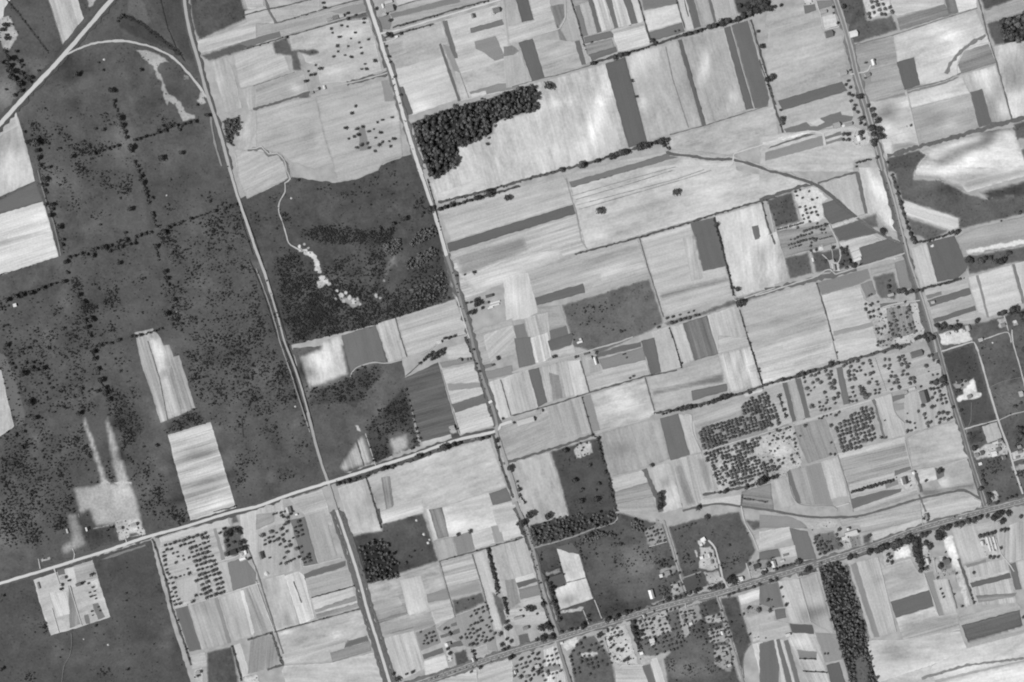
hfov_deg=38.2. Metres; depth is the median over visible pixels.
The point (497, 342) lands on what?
striped field
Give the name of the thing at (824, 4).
crop field
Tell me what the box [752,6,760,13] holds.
hedgerow tree
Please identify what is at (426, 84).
hay field
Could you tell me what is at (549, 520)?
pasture
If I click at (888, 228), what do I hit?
bare soil field
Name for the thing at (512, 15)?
hay field
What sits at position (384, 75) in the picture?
field margin
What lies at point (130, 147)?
hedgerow tree
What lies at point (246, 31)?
hay field
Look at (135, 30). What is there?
pasture
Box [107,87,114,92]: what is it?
hedgerow tree
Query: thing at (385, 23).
crop field
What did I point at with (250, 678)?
earth yard
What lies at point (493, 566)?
field margin
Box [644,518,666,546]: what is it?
earth yard
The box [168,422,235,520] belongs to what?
striped field
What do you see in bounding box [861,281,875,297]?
crop field
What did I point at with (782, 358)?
striped field
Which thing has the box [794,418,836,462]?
striped field
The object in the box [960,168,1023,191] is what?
hay field
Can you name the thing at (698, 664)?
pasture
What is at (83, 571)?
hay field
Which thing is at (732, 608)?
pasture
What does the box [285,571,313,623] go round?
striped field
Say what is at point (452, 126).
woodland floor
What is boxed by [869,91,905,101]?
hay field
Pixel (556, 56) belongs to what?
hay field
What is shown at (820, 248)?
earth yard
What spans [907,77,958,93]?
field margin
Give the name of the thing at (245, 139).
bare soil field
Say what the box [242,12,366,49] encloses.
field margin
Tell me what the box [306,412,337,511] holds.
road
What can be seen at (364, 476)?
field margin
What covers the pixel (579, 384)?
hay field
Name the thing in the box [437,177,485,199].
bare soil field
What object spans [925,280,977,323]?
hay field
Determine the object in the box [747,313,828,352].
hay field
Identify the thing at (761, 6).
hedgerow tree
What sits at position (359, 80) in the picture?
farm track
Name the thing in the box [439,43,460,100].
crop field
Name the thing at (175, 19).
pasture
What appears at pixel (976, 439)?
pasture
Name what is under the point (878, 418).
field margin
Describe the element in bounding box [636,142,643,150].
hedgerow tree
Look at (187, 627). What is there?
crop field
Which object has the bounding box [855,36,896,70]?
hay field
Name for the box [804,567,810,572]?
hedgerow tree
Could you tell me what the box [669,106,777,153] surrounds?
bare soil field
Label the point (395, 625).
hay field
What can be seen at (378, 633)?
road verge
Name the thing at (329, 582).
striped field
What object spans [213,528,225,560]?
crop field
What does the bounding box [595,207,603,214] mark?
hedgerow tree
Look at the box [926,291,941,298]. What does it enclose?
crop field
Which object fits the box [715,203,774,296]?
bare soil field
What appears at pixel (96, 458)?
earth yard
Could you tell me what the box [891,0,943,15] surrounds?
hay field
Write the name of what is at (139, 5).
pasture
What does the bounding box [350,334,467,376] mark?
farm track
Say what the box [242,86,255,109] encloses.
hay field
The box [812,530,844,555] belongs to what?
pasture
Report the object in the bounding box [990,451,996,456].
house
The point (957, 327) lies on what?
hedgerow tree
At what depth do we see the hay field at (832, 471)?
2600.00 m
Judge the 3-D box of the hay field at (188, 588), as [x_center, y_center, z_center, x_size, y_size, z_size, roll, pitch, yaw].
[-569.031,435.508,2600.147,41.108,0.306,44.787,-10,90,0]
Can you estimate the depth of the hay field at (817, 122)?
2599.97 m
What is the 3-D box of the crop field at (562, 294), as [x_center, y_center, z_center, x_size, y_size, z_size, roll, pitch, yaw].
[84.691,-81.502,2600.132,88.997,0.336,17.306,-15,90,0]
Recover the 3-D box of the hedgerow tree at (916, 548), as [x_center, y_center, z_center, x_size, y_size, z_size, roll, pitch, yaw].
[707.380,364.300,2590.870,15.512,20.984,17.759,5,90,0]
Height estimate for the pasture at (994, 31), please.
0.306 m
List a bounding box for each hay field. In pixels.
[0,0,9,17]
[0,113,17,135]
[49,0,83,42]
[66,567,75,579]
[74,561,97,582]
[148,338,167,374]
[158,376,178,419]
[159,518,228,542]
[159,524,231,607]
[175,574,198,601]
[189,598,229,649]
[190,652,205,668]
[197,11,318,52]
[211,57,241,112]
[216,560,232,592]
[219,589,253,641]
[233,43,289,87]
[234,643,248,677]
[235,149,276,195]
[235,149,287,198]
[240,499,284,569]
[240,590,254,634]
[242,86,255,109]
[245,0,262,8]
[245,5,273,22]
[256,1,365,37]
[256,72,308,106]
[256,97,332,169]
[256,512,273,529]
[256,521,302,579]
[267,0,319,21]
[305,510,336,562]
[311,587,358,614]
[316,78,402,181]
[320,0,362,8]
[364,612,434,638]
[372,597,405,619]
[376,318,405,361]
[386,40,406,56]
[391,0,494,28]
[395,54,456,114]
[396,0,413,4]
[400,576,428,614]
[422,434,451,447]
[424,654,448,674]
[426,509,436,539]
[428,599,454,623]
[434,537,457,560]
[438,175,574,240]
[444,492,512,532]
[445,5,507,72]
[445,342,471,358]
[459,250,562,292]
[471,91,485,97]
[471,527,494,548]
[474,318,516,363]
[474,550,501,629]
[474,644,488,658]
[478,660,512,681]
[489,375,511,419]
[492,503,521,526]
[498,1,534,54]
[498,407,554,461]
[499,521,523,540]
[503,273,537,320]
[504,0,521,27]
[504,54,529,87]
[504,607,548,624]
[504,628,519,649]
[506,370,537,415]
[508,0,556,43]
[515,573,534,582]
[521,596,542,605]
[534,39,585,76]
[538,305,565,329]
[551,345,575,356]
[560,0,581,41]
[565,149,741,185]
[568,360,588,395]
[573,0,587,4]
[580,2,596,34]
[580,40,591,63]
[580,242,643,264]
[581,353,599,374]
[585,38,614,56]
[586,362,648,390]
[592,262,647,286]
[611,470,646,490]
[631,0,642,22]
[641,224,732,316]
[651,658,664,681]
[652,327,680,371]
[661,285,731,315]
[671,323,693,364]
[672,156,731,168]
[678,0,693,30]
[679,414,700,454]
[683,234,702,280]
[692,393,761,428]
[695,0,713,26]
[700,495,740,504]
[708,306,747,350]
[711,0,736,20]
[718,335,751,353]
[738,589,758,604]
[741,282,833,358]
[743,388,761,397]
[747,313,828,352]
[752,528,774,550]
[756,340,837,384]
[759,527,791,549]
[759,620,790,642]
[762,350,941,430]
[768,15,821,41]
[772,476,794,508]
[774,639,785,681]
[778,578,811,622]
[780,545,796,558]
[780,640,793,681]
[787,380,804,420]
[788,515,838,528]
[790,466,815,504]
[793,398,873,425]
[799,573,834,633]
[808,119,823,125]
[821,456,847,498]
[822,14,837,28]
[822,285,874,340]
[823,174,864,215]
[836,338,883,360]
[838,436,905,458]
[840,235,881,251]
[852,250,860,257]
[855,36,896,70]
[862,63,903,100]
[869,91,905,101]
[871,519,921,540]
[875,394,905,438]
[890,141,917,153]
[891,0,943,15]
[893,494,980,526]
[902,200,958,229]
[904,383,954,432]
[910,303,923,331]
[911,244,936,286]
[912,94,978,144]
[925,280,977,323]
[933,578,956,614]
[952,525,985,563]
[955,0,976,11]
[956,216,1023,255]
[959,603,1020,623]
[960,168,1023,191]
[969,265,1022,316]
[971,570,1008,580]
[974,521,994,534]
[982,422,1001,442]
[984,0,1023,21]
[1015,262,1023,293]
[1016,560,1023,588]
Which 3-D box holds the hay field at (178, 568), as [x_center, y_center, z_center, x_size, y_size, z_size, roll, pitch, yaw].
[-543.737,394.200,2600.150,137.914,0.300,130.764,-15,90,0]
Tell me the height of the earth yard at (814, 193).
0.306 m
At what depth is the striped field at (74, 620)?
2599.99 m
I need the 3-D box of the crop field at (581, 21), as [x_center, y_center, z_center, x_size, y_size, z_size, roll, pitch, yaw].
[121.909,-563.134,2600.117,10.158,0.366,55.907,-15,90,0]
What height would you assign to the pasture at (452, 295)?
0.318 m
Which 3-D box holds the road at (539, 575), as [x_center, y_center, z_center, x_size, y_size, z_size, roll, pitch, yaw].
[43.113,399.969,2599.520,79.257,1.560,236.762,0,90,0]
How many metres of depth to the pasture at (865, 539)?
2599.84 m
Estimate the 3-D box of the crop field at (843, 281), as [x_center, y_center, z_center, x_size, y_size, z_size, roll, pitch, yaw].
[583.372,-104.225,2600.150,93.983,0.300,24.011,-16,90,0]
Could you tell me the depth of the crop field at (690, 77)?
2600.00 m
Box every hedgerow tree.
[5,55,11,60]
[6,68,14,73]
[19,369,25,376]
[26,399,31,406]
[29,138,38,146]
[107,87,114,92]
[116,113,121,120]
[127,143,133,150]
[231,527,238,532]
[427,205,432,213]
[439,444,447,451]
[473,195,480,200]
[484,189,492,197]
[518,520,525,526]
[526,511,533,518]
[540,634,546,642]
[543,81,552,89]
[543,622,549,628]
[545,512,551,519]
[576,499,583,503]
[578,161,584,168]
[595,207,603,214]
[608,152,614,159]
[618,149,627,155]
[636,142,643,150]
[641,142,648,148]
[657,137,664,144]
[657,497,662,503]
[657,503,663,509]
[672,189,679,196]
[718,18,725,26]
[726,576,732,583]
[732,578,737,584]
[734,16,741,22]
[735,299,743,306]
[740,12,745,18]
[745,1,751,8]
[746,9,752,15]
[749,0,756,7]
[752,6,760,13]
[755,477,766,486]
[756,0,763,5]
[757,3,764,11]
[765,5,772,11]
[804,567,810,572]
[856,93,862,98]
[866,549,871,555]
[867,125,874,131]
[874,116,880,123]
[874,546,879,553]
[875,133,884,139]
[876,126,882,132]
[878,545,884,552]
[880,228,886,235]
[890,540,899,551]
[902,535,910,544]
[911,535,918,545]
[912,545,920,552]
[913,552,919,557]
[915,557,923,563]
[934,533,944,540]
[939,376,945,383]
[945,525,951,530]
[952,324,961,331]
[958,521,964,528]
[976,258,983,264]
[990,515,997,521]
[994,511,1003,518]
[997,258,1003,264]
[1009,307,1016,312]
[1017,433,1023,438]
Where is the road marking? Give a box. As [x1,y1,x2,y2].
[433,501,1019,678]
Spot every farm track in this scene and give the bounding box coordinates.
[37,170,61,255]
[62,632,71,679]
[66,39,205,97]
[69,586,81,625]
[198,553,241,568]
[210,116,221,165]
[225,583,258,593]
[247,146,305,252]
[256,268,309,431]
[256,581,274,630]
[303,557,340,566]
[333,72,386,86]
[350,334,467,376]
[381,0,499,33]
[441,371,459,432]
[456,297,469,337]
[512,0,565,42]
[512,336,632,372]
[512,413,539,421]
[534,517,617,547]
[595,418,647,431]
[663,520,686,593]
[681,571,700,578]
[685,414,700,450]
[703,425,792,450]
[708,540,728,587]
[716,596,743,681]
[728,140,781,167]
[731,26,754,107]
[733,288,773,300]
[741,506,757,549]
[748,20,765,75]
[755,253,904,295]
[768,131,822,143]
[768,204,773,234]
[786,472,836,511]
[798,579,810,622]
[815,0,838,29]
[823,127,868,132]
[829,224,840,264]
[831,212,874,224]
[877,557,896,632]
[879,300,919,308]
[891,394,904,423]
[906,91,918,145]
[912,457,967,470]
[923,573,938,615]
[942,341,988,387]
[956,42,989,73]
[964,420,996,429]
[983,332,1011,342]
[995,539,1013,570]
[1011,330,1023,382]
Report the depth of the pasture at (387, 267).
2599.99 m
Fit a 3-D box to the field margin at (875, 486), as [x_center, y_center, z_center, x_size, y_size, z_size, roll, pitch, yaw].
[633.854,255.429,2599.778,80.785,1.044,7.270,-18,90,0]
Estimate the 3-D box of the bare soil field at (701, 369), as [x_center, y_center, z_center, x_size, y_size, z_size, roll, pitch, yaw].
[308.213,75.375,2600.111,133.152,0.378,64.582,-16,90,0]
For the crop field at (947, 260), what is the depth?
2599.97 m
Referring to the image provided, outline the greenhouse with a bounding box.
[986,537,991,550]
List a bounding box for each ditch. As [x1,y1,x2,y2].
[666,151,856,217]
[683,489,981,518]
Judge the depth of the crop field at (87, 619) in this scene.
2599.99 m
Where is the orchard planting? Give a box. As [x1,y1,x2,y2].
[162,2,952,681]
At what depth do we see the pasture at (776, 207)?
2600.00 m
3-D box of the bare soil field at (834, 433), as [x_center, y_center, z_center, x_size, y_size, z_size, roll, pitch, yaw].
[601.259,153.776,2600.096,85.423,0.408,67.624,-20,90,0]
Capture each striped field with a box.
[0,202,57,273]
[0,229,50,246]
[49,591,69,616]
[68,586,80,627]
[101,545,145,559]
[134,328,194,421]
[168,365,184,411]
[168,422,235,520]
[243,585,273,634]
[248,634,281,673]
[282,637,349,661]
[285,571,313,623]
[290,490,331,525]
[304,568,352,596]
[315,596,356,612]
[316,603,358,619]
[330,641,370,661]
[337,433,373,472]
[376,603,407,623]
[380,498,423,523]
[381,476,393,508]
[382,617,413,634]
[384,631,423,680]
[396,299,465,356]
[405,363,459,441]
[430,507,448,538]
[437,670,477,681]
[441,364,493,434]
[441,555,480,587]
[451,215,586,299]
[455,236,528,277]
[484,326,515,361]
[504,539,532,577]
[505,579,519,609]
[524,313,550,363]
[527,239,648,295]
[531,332,550,361]
[540,360,573,402]
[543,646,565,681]
[547,397,589,441]
[549,372,562,400]
[550,4,566,40]
[593,0,613,30]
[602,360,645,372]
[612,0,630,26]
[612,22,649,50]
[615,483,652,503]
[615,664,647,681]
[617,497,656,512]
[651,371,724,397]
[659,275,728,299]
[671,454,713,506]
[674,462,697,506]
[683,316,717,360]
[696,456,713,492]
[718,346,760,392]
[742,483,773,509]
[746,341,831,371]
[752,642,762,672]
[777,223,835,256]
[788,633,828,681]
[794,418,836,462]
[838,500,922,532]
[840,443,909,484]
[848,472,918,510]
[848,557,895,638]
[849,535,861,547]
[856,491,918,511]
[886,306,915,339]
[897,4,958,29]
[900,615,959,639]
[918,482,976,497]
[945,0,957,13]
[958,44,994,71]
[961,610,1021,639]
[964,559,1016,605]
[967,625,1023,647]
[976,593,1015,602]
[996,520,1023,562]
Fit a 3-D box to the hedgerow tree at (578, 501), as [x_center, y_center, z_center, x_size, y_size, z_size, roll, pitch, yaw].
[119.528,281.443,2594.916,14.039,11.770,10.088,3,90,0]
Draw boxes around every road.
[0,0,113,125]
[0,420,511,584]
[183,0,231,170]
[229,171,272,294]
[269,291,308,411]
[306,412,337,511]
[336,510,390,681]
[366,0,422,172]
[416,498,1023,681]
[418,169,447,256]
[419,499,1023,681]
[446,255,497,425]
[495,425,518,498]
[514,501,558,635]
[556,641,570,681]
[834,0,885,170]
[835,0,883,169]
[882,169,935,351]
[884,169,937,352]
[933,333,986,505]
[988,388,1010,451]
[1009,452,1023,493]
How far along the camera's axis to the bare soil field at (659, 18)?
2599.99 m
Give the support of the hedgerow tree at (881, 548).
on the ground at (485, 316)
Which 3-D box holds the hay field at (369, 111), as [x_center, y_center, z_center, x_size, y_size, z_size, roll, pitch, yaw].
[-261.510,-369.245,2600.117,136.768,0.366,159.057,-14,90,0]
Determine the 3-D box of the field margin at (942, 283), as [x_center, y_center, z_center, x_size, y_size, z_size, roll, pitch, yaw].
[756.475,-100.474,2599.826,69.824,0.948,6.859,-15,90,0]
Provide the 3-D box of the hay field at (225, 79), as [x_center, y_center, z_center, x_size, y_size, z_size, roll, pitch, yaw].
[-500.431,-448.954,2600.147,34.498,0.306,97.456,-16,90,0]
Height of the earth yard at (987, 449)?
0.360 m
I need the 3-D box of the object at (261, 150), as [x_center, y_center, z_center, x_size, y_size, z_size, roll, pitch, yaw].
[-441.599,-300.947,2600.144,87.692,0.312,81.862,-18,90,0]
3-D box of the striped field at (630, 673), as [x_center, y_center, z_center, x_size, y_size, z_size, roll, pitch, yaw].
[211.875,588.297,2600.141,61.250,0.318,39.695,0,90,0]
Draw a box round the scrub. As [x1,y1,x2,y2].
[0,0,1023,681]
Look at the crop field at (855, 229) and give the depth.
2599.95 m
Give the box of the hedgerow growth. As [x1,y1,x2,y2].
[0,1,1023,680]
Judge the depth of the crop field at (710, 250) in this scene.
2599.99 m
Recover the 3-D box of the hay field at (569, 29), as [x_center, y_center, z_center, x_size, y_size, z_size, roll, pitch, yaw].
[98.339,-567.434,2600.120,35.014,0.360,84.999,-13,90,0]
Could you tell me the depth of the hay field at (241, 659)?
2600.00 m
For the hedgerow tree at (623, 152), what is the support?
on the ground at (485, 316)
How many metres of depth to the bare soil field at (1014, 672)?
2599.95 m
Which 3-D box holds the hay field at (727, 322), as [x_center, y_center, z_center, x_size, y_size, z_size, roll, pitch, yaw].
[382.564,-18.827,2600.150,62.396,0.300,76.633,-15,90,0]
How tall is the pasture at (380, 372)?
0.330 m
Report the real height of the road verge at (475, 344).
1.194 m
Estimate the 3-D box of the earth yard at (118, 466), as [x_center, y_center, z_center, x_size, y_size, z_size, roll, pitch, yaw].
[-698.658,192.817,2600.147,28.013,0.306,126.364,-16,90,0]
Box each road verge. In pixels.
[0,0,115,131]
[0,428,495,586]
[181,0,232,170]
[331,508,394,681]
[363,0,425,170]
[404,657,494,681]
[409,496,1023,681]
[442,253,501,426]
[513,507,560,634]
[670,151,811,184]
[832,0,887,169]
[879,168,937,360]
[933,332,988,506]
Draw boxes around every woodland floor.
[222,115,241,146]
[357,537,398,582]
[383,240,400,255]
[404,247,437,269]
[409,225,436,246]
[410,273,447,309]
[411,84,537,176]
[530,511,615,545]
[581,530,622,541]
[630,519,642,531]
[819,562,875,681]
[999,13,1023,42]
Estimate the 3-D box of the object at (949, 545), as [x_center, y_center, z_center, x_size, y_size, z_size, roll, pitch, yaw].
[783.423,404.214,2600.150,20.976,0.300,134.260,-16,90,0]
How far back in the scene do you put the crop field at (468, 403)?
2599.99 m
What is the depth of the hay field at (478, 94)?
2599.96 m
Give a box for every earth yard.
[0,15,18,51]
[59,511,87,556]
[72,481,146,539]
[81,416,108,481]
[87,0,95,7]
[91,579,101,593]
[103,415,130,481]
[114,519,145,540]
[135,49,195,121]
[183,74,188,79]
[193,668,203,681]
[196,91,205,104]
[238,551,246,561]
[243,674,258,681]
[314,260,319,266]
[317,280,328,287]
[318,275,324,281]
[338,297,360,307]
[387,432,409,456]
[444,642,451,661]
[447,425,457,433]
[545,568,561,575]
[559,606,584,613]
[561,637,576,651]
[573,441,593,458]
[580,651,597,657]
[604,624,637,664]
[636,611,672,638]
[639,655,651,664]
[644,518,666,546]
[659,564,677,577]
[670,580,684,596]
[681,603,702,627]
[697,539,705,545]
[698,545,719,570]
[703,426,801,491]
[703,570,722,585]
[704,613,723,623]
[707,627,729,643]
[713,644,732,671]
[742,603,774,616]
[745,558,774,576]
[752,636,759,641]
[762,130,815,145]
[768,438,794,463]
[775,186,828,230]
[804,0,815,4]
[809,520,837,529]
[811,245,823,252]
[830,261,840,270]
[832,217,857,227]
[843,528,861,548]
[852,131,870,144]
[862,0,892,18]
[863,299,925,346]
[882,551,893,565]
[893,544,910,559]
[901,476,915,490]
[922,548,932,567]
[934,555,953,577]
[938,328,972,345]
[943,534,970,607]
[952,379,970,389]
[956,377,981,401]
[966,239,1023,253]
[973,439,1007,460]
[979,536,1000,559]
[990,490,999,502]
[997,317,1007,328]
[1010,463,1023,471]
[1011,448,1023,459]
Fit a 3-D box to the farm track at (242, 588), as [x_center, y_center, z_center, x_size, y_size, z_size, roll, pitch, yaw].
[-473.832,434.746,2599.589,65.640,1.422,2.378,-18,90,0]
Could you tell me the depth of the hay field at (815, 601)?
2599.99 m
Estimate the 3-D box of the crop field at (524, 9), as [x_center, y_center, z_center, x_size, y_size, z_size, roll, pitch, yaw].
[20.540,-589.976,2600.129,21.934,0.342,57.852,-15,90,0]
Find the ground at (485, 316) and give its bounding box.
[71,0,1023,681]
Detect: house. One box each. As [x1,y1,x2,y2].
[285,506,291,513]
[770,560,776,567]
[839,70,846,75]
[848,30,857,37]
[856,135,861,141]
[901,476,907,484]
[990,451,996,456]
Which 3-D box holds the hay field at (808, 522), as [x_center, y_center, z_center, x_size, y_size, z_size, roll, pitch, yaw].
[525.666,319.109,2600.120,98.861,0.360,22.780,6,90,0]
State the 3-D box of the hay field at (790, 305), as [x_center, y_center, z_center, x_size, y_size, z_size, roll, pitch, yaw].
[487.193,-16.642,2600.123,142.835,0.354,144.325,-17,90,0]
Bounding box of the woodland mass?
[222,18,1022,681]
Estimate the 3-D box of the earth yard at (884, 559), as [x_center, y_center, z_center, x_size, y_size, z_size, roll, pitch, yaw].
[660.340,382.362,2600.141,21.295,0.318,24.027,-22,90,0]
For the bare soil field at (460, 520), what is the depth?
2599.99 m
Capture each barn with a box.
[230,549,236,554]
[258,551,263,559]
[385,4,393,12]
[492,7,499,12]
[516,417,533,425]
[648,589,654,598]
[824,30,832,37]
[832,122,840,127]
[844,530,857,535]
[910,350,922,357]
[919,390,929,403]
[942,558,949,564]
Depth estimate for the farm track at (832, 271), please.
2598.99 m
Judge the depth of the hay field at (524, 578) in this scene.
2599.99 m
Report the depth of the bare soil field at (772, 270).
2599.97 m
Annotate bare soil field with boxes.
[0,113,34,195]
[0,370,13,435]
[34,560,109,634]
[233,109,258,149]
[257,574,298,630]
[277,610,371,663]
[282,653,381,681]
[290,20,381,83]
[299,336,349,389]
[338,478,380,533]
[366,564,448,635]
[367,438,505,511]
[385,21,447,68]
[430,63,629,202]
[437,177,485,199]
[442,503,496,536]
[455,60,534,100]
[491,538,538,609]
[513,453,567,520]
[555,549,592,609]
[571,162,761,249]
[591,379,653,429]
[595,419,669,476]
[626,40,701,140]
[644,4,681,30]
[647,356,726,409]
[652,463,681,512]
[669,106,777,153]
[682,28,744,124]
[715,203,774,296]
[745,610,774,637]
[759,125,875,171]
[759,171,805,197]
[759,232,788,288]
[762,3,847,98]
[781,92,852,132]
[829,403,875,453]
[859,167,895,230]
[859,212,899,240]
[867,631,966,681]
[870,94,917,155]
[870,263,895,274]
[879,559,928,600]
[882,665,934,681]
[893,10,994,84]
[896,607,959,634]
[907,75,969,107]
[907,421,967,467]
[914,167,1023,191]
[915,127,1023,175]
[916,468,936,484]
[932,633,1023,679]
[937,459,973,485]
[939,661,1023,681]
[962,65,1010,127]
[994,41,1023,117]
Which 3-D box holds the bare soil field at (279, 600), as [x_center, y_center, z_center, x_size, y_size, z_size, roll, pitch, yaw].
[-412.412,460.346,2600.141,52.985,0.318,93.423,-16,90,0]
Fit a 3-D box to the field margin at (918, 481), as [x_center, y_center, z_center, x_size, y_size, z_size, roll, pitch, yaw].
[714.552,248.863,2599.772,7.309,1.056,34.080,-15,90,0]
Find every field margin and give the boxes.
[0,280,60,300]
[7,0,46,50]
[38,170,62,249]
[48,0,62,43]
[123,15,179,54]
[147,341,167,420]
[151,539,191,665]
[160,0,184,60]
[231,645,241,680]
[240,0,307,16]
[240,217,252,253]
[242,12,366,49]
[242,205,287,339]
[247,147,290,178]
[247,547,283,653]
[247,631,283,670]
[250,261,276,336]
[253,72,294,85]
[253,91,309,110]
[265,0,276,23]
[274,608,359,631]
[276,0,358,23]
[281,341,306,419]
[286,341,313,425]
[288,362,305,416]
[311,586,352,597]
[330,512,384,681]
[336,454,426,484]
[342,512,396,681]
[347,71,386,85]
[356,440,363,465]
[366,478,381,526]
[376,39,386,67]
[385,23,433,37]
[393,0,488,27]
[427,179,439,224]
[427,436,490,455]
[436,185,518,210]
[438,141,653,203]
[439,561,454,615]
[440,537,523,561]
[464,336,490,416]
[472,554,489,613]
[487,548,499,590]
[492,435,513,495]
[500,379,510,414]
[503,435,590,464]
[512,65,589,86]
[512,369,676,415]
[516,515,529,550]
[565,179,587,249]
[570,0,584,46]
[572,167,673,195]
[575,196,774,254]
[576,170,672,199]
[578,169,703,204]
[580,361,589,391]
[580,554,593,598]
[581,170,710,208]
[582,398,592,433]
[590,14,753,63]
[596,438,618,511]
[624,59,646,140]
[630,624,641,649]
[638,0,649,38]
[639,238,663,316]
[642,469,662,512]
[644,377,654,410]
[654,385,762,413]
[665,47,688,127]
[669,328,681,365]
[670,105,767,134]
[676,0,684,27]
[703,483,753,495]
[713,217,733,295]
[739,310,761,383]
[743,498,767,502]
[749,341,763,385]
[750,19,775,104]
[759,59,783,132]
[759,184,811,200]
[761,201,774,244]
[764,268,856,292]
[765,343,910,385]
[778,560,810,569]
[798,569,816,575]
[817,284,833,340]
[818,171,857,183]
[837,455,853,511]
[845,47,865,120]
[851,478,894,493]
[855,7,976,44]
[856,218,899,243]
[872,399,884,438]
[887,116,1023,157]
[892,176,912,235]
[907,62,995,89]
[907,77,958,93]
[915,473,922,491]
[917,233,953,241]
[921,657,1023,679]
[923,277,961,288]
[944,34,985,73]
[957,558,973,603]
[978,0,1011,118]
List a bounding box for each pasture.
[0,0,324,579]
[0,257,64,296]
[0,540,189,681]
[13,63,33,107]
[57,184,87,253]
[84,525,117,548]
[108,387,141,448]
[118,14,172,50]
[126,0,152,24]
[128,6,148,32]
[128,532,140,536]
[148,0,195,65]
[162,411,205,431]
[189,0,247,39]
[200,41,256,61]
[206,646,238,681]
[222,525,242,556]
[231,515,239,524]
[240,154,453,344]
[272,37,319,70]
[284,158,291,179]
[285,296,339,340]
[293,342,414,477]
[296,93,310,98]
[307,364,384,408]
[347,12,368,20]
[353,512,438,583]
[366,385,421,463]
[383,256,394,278]
[392,227,448,294]
[408,286,419,291]
[440,271,455,303]
[451,591,485,615]
[453,648,469,664]
[491,592,505,627]
[529,510,615,544]
[535,512,682,630]
[536,545,565,582]
[550,438,615,514]
[561,278,662,352]
[562,610,587,630]
[569,634,615,681]
[598,597,651,617]
[615,540,659,579]
[634,607,682,656]
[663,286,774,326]
[663,603,740,681]
[666,654,716,681]
[667,510,755,587]
[700,598,719,616]
[719,596,751,674]
[733,0,771,14]
[745,519,763,531]
[766,192,799,227]
[784,252,812,279]
[811,246,855,272]
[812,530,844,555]
[818,564,877,681]
[839,0,898,43]
[844,563,869,637]
[854,657,868,681]
[861,213,879,229]
[862,534,870,544]
[872,271,899,299]
[886,149,926,172]
[893,167,1023,229]
[906,216,949,239]
[935,307,1023,506]
[938,557,952,572]
[943,344,996,426]
[963,245,1023,275]
[967,428,985,445]
[979,179,1023,200]
[980,0,1012,10]
[986,18,1006,45]
[1013,121,1023,139]
[1020,148,1023,159]
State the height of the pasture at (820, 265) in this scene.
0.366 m
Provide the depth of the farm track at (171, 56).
2599.08 m
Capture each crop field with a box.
[0,182,42,212]
[0,353,24,425]
[57,568,64,575]
[84,614,89,623]
[93,603,104,619]
[175,606,200,651]
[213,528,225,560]
[214,597,230,643]
[228,559,256,590]
[238,31,280,46]
[290,517,317,565]
[304,561,345,577]
[331,3,365,14]
[341,325,385,370]
[344,636,368,647]
[358,126,368,150]
[378,15,390,29]
[381,79,394,101]
[390,0,460,17]
[399,87,412,114]
[413,611,435,630]
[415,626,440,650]
[423,648,443,658]
[427,588,448,602]
[437,604,497,650]
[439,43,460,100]
[440,358,472,367]
[440,629,459,637]
[442,20,457,57]
[443,44,459,72]
[447,205,575,251]
[447,382,480,390]
[448,581,479,596]
[449,640,462,647]
[452,394,485,412]
[453,532,474,554]
[470,19,503,32]
[470,83,518,94]
[475,36,503,60]
[483,363,491,368]
[485,365,512,379]
[489,488,511,504]
[491,525,502,542]
[503,45,518,58]
[514,323,527,337]
[514,337,534,367]
[516,0,533,21]
[517,578,536,587]
[518,38,543,80]
[518,585,540,599]
[518,633,529,643]
[528,367,546,406]
[535,284,584,304]
[544,664,560,671]
[548,333,572,349]
[548,574,564,585]
[549,326,571,350]
[557,543,578,552]
[569,154,676,186]
[575,5,587,36]
[575,40,585,64]
[582,394,599,433]
[584,31,613,43]
[588,0,601,32]
[589,47,616,60]
[597,342,640,357]
[599,347,645,368]
[605,57,646,146]
[606,0,617,28]
[623,0,636,23]
[641,338,660,373]
[642,0,675,9]
[642,664,654,681]
[649,23,684,39]
[660,414,689,459]
[678,39,705,124]
[683,573,706,592]
[686,0,700,28]
[691,217,725,270]
[691,384,727,400]
[700,399,788,450]
[708,0,716,21]
[724,26,753,109]
[732,20,768,107]
[752,225,759,239]
[759,515,807,528]
[759,549,780,560]
[759,582,783,607]
[759,640,778,681]
[765,136,822,160]
[770,134,814,147]
[775,608,785,619]
[776,639,791,681]
[778,82,847,110]
[782,382,795,421]
[784,111,852,132]
[784,640,799,681]
[786,470,800,502]
[789,528,815,559]
[789,623,813,633]
[795,378,809,417]
[797,650,816,657]
[804,4,815,13]
[806,463,832,505]
[815,633,842,661]
[817,0,832,9]
[817,268,869,294]
[822,199,852,223]
[825,131,841,139]
[826,137,841,144]
[826,662,844,681]
[833,220,875,240]
[833,322,872,335]
[836,367,849,404]
[851,488,901,508]
[851,562,879,636]
[855,172,867,213]
[858,239,900,265]
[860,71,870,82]
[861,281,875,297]
[880,302,897,307]
[885,480,898,488]
[891,590,932,617]
[892,394,905,401]
[894,403,903,410]
[895,259,911,288]
[895,466,910,475]
[897,57,919,89]
[925,571,943,615]
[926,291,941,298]
[927,236,966,281]
[927,288,970,306]
[933,306,975,322]
[935,468,943,479]
[966,559,985,567]
[970,89,991,127]
[970,573,1010,587]
[976,275,988,317]
[1008,562,1021,589]
[1012,264,1023,303]
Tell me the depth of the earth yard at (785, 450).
2599.98 m
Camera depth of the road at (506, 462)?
2598.77 m
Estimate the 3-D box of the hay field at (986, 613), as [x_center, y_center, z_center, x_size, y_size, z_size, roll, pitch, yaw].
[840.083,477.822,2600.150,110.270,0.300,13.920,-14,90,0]

